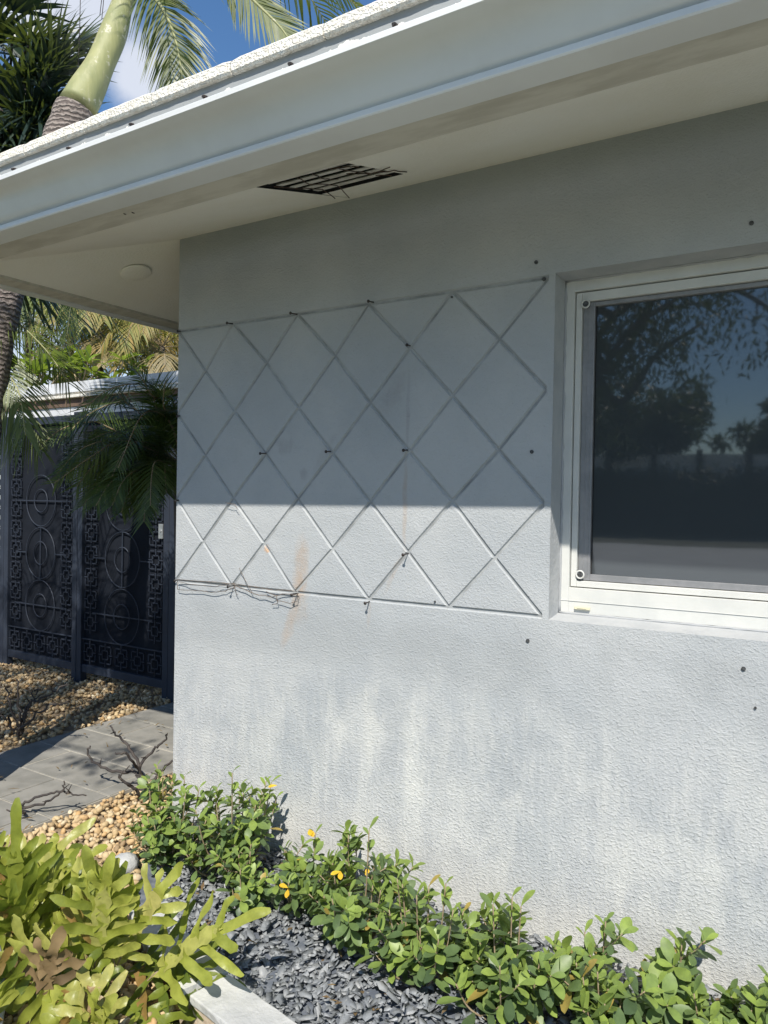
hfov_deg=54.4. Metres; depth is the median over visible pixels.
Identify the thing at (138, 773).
bare plumeria
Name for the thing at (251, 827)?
shrub
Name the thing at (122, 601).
metal gate
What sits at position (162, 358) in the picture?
garden palm
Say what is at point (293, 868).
shrub
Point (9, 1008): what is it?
fern
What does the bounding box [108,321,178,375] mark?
garden palm
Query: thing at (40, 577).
metal fence panel
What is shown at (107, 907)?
fern
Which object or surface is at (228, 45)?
sky
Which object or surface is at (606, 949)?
shrub
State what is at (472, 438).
house
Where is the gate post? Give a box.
[167,401,177,702]
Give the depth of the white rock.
2.81 m
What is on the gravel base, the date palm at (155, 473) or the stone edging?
the date palm at (155, 473)
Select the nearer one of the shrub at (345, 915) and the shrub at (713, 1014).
the shrub at (713, 1014)
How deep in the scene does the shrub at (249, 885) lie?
2.52 m
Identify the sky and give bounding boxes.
[0,0,376,394]
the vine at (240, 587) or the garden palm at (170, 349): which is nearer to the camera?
the vine at (240, 587)
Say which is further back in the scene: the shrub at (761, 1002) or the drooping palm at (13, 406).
the drooping palm at (13, 406)
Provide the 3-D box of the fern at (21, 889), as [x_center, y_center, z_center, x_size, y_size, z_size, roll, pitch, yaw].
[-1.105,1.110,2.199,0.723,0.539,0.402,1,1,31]
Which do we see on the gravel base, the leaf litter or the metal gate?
the leaf litter
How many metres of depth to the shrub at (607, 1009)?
1.91 m
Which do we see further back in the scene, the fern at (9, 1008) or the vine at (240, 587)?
the vine at (240, 587)
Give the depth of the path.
3.94 m
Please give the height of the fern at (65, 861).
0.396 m
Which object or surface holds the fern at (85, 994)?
on the bare soil
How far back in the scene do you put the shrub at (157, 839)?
2.83 m
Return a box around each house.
[0,0,767,1010]
[0,371,177,468]
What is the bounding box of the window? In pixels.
[558,252,767,632]
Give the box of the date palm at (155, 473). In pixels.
[23,360,177,573]
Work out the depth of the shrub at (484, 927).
2.27 m
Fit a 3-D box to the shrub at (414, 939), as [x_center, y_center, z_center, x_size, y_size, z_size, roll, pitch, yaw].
[0.121,1.224,2.180,0.336,0.360,0.295,1,1,31]
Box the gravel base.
[0,658,174,1023]
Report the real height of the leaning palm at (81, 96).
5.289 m
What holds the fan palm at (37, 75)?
on the gravel base
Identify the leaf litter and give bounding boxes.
[0,676,720,1023]
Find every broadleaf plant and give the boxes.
[11,348,84,395]
[20,344,110,392]
[78,351,153,390]
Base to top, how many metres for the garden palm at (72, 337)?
8.514 m
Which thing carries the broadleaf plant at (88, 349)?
on the ground
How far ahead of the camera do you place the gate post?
5.21 m
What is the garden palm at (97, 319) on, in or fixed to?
on the ground
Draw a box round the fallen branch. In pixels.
[6,781,86,814]
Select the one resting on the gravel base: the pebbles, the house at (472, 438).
the pebbles
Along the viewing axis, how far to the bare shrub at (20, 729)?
4.30 m
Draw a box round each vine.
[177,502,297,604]
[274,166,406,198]
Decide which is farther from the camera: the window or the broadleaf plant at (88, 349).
the broadleaf plant at (88, 349)
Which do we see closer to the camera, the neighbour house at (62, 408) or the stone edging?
the stone edging
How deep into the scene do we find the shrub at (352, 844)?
2.54 m
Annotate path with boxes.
[0,702,173,836]
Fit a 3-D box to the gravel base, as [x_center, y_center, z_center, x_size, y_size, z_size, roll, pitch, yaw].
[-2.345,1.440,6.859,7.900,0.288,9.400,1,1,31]
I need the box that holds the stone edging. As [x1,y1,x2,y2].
[129,901,296,1023]
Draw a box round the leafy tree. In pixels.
[14,340,138,397]
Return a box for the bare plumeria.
[87,725,172,796]
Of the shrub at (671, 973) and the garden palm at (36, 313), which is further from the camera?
the garden palm at (36, 313)
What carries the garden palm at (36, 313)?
on the ground
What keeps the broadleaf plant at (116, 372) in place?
on the ground
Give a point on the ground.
(175, 1022)
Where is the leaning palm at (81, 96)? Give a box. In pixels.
[0,0,363,439]
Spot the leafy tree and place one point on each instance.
(57, 371)
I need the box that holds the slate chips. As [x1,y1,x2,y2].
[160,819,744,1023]
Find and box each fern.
[0,797,89,961]
[0,817,107,947]
[0,845,270,1023]
[0,926,124,1023]
[5,1000,19,1014]
[39,963,141,1023]
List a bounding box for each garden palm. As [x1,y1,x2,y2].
[14,296,105,385]
[15,309,143,373]
[20,304,157,393]
[53,312,178,386]
[86,317,178,386]
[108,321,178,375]
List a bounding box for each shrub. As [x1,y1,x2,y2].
[0,678,68,735]
[122,759,220,874]
[170,765,283,881]
[210,845,280,920]
[265,824,329,918]
[294,816,425,955]
[313,820,385,905]
[354,868,481,993]
[436,886,571,1023]
[439,892,527,979]
[544,912,638,1009]
[549,951,663,1023]
[630,926,722,1023]
[680,973,767,1023]
[713,965,767,1023]
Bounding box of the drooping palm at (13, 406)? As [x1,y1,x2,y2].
[0,303,152,484]
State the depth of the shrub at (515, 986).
2.01 m
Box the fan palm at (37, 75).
[0,0,128,364]
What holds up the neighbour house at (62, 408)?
on the ground
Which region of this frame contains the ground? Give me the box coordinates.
[170,1020,179,1023]
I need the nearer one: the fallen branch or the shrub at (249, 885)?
the shrub at (249, 885)
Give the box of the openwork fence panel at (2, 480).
[0,433,4,663]
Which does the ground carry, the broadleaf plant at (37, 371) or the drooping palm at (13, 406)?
the broadleaf plant at (37, 371)
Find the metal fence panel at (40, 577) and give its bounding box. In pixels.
[3,412,78,681]
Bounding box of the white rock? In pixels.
[115,852,138,872]
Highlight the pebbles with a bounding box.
[0,658,179,1023]
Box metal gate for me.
[76,405,169,698]
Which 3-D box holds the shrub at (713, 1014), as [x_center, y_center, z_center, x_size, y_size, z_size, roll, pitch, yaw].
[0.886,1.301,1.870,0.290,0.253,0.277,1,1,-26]
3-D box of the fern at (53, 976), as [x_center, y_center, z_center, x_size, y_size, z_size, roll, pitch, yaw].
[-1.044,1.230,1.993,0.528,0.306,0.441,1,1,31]

